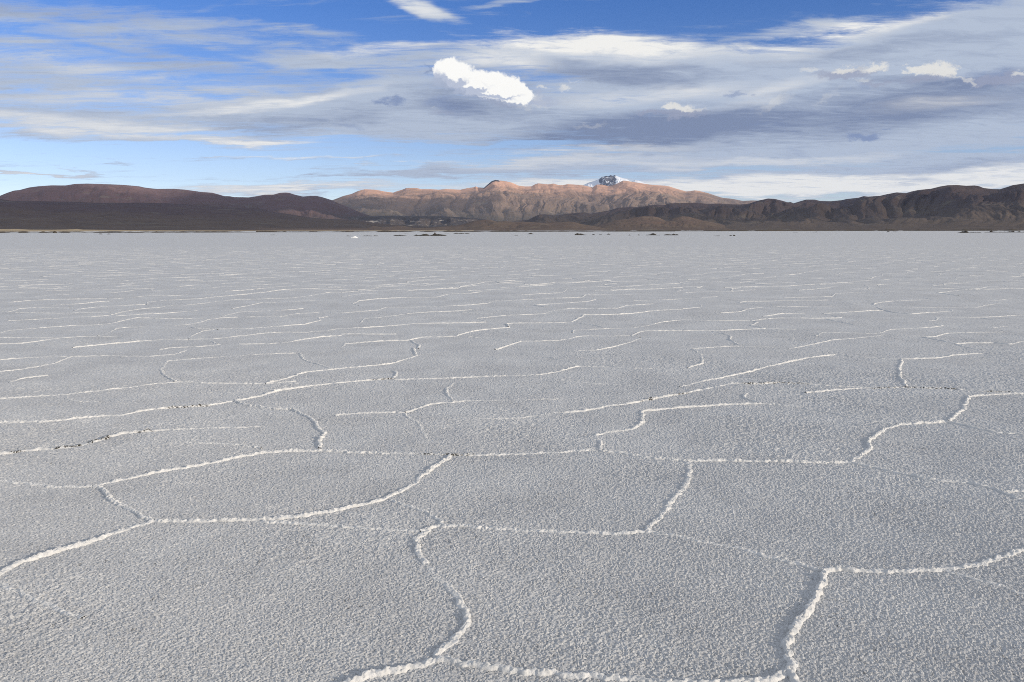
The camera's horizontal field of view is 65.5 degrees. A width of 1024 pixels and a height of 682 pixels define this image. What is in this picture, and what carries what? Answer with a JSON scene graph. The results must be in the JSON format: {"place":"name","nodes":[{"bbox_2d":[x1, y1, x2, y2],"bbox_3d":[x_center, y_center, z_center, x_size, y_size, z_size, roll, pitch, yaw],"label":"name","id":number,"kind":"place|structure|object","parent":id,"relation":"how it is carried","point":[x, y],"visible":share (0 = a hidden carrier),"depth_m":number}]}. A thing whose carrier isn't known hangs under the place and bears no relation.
{"place":"outdoors","nodes":[
{"label":"outdoors","id":0,"kind":"place"},
{"bbox_2d":[0,184,369,219],"bbox_3d":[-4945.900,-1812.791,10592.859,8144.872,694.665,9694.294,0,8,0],"label":"mesa hills","id":1,"kind":"structure","parent":0,"point":[310,206],"depth_m":10816.92},
{"bbox_2d":[0,199,429,230],"bbox_3d":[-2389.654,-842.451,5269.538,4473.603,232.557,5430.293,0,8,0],"label":"foothills","id":2,"kind":"structure","parent":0,"point":[42,215],"depth_m":4727.43},
{"bbox_2d":[0,229,473,231],"bbox_3d":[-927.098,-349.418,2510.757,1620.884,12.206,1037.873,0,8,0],"label":"sand slope","id":3,"kind":"structure","parent":0,"point":[14,230],"depth_m":2627.43},
{"bbox_2d":[348,215,498,226],"bbox_3d":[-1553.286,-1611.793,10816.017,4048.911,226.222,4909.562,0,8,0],"label":"badlands","id":4,"kind":"structure","parent":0,"point":[432,221],"depth_m":10306.33},
{"bbox_2d":[359,220,609,230],"bbox_3d":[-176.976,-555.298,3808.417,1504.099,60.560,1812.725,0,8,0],"label":"knoll","id":5,"kind":"structure","parent":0,"point":[484,225],"depth_m":3649.60},
{"bbox_2d":[0,230,1023,681],"bbox_3d":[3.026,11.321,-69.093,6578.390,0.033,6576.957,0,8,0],"label":"salt flat","id":6,"kind":"structure","parent":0,"point":[218,602],"depth_m":5.97},
{"bbox_2d":[0,231,282,232],"bbox_3d":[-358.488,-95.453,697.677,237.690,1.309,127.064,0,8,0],"label":"shore bank","id":7,"kind":"structure","parent":6,"relation":"on","point":[131,232],"depth_m":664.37},
{"bbox_2d":[414,234,446,235],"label":"mud heap","id":8,"kind":"object","parent":6,"relation":"on","point":[430,235],"visible":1,"depth_m":246.84},
{"bbox_2d":[256,230,668,231],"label":"shore bank","id":9,"kind":"structure","parent":6,"relation":"on","point":[498,231],"depth_m":860.39},
{"bbox_2d":[0,246,1023,681],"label":"salt ridges","id":10,"kind":"object","parent":6,"relation":"on","point":[788,640],"visible":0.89,"depth_m":7.06},
{"bbox_2d":[638,229,1023,230],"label":"shore bank","id":11,"kind":"structure","parent":6,"relation":"on","point":[855,230],"depth_m":1144.02},
{"bbox_2d":[0,0,1023,202],"label":"sky","id":12,"kind":"structure","parent":0,"point":[793,101]},
{"bbox_2d":[333,180,755,220],"bbox_3d":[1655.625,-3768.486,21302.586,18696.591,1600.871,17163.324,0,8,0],"label":"mountains","id":13,"kind":"structure","parent":0,"point":[501,201],"depth_m":21257.88},
{"bbox_2d":[584,175,645,186],"bbox_3d":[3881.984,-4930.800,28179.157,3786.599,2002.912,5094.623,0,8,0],"label":"snowy peak","id":14,"kind":"structure","parent":0,"point":[610,180],"depth_m":28833.19},
{"bbox_2d":[596,216,731,230],"bbox_3d":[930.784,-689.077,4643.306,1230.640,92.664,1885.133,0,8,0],"label":"knoll","id":15,"kind":"structure","parent":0,"point":[658,223],"depth_m":4504.46},
{"bbox_2d":[511,184,1023,229],"bbox_3d":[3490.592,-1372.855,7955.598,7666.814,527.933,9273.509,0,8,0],"label":"rounded hills","id":16,"kind":"structure","parent":0,"point":[953,207],"depth_m":6735.67}
]}

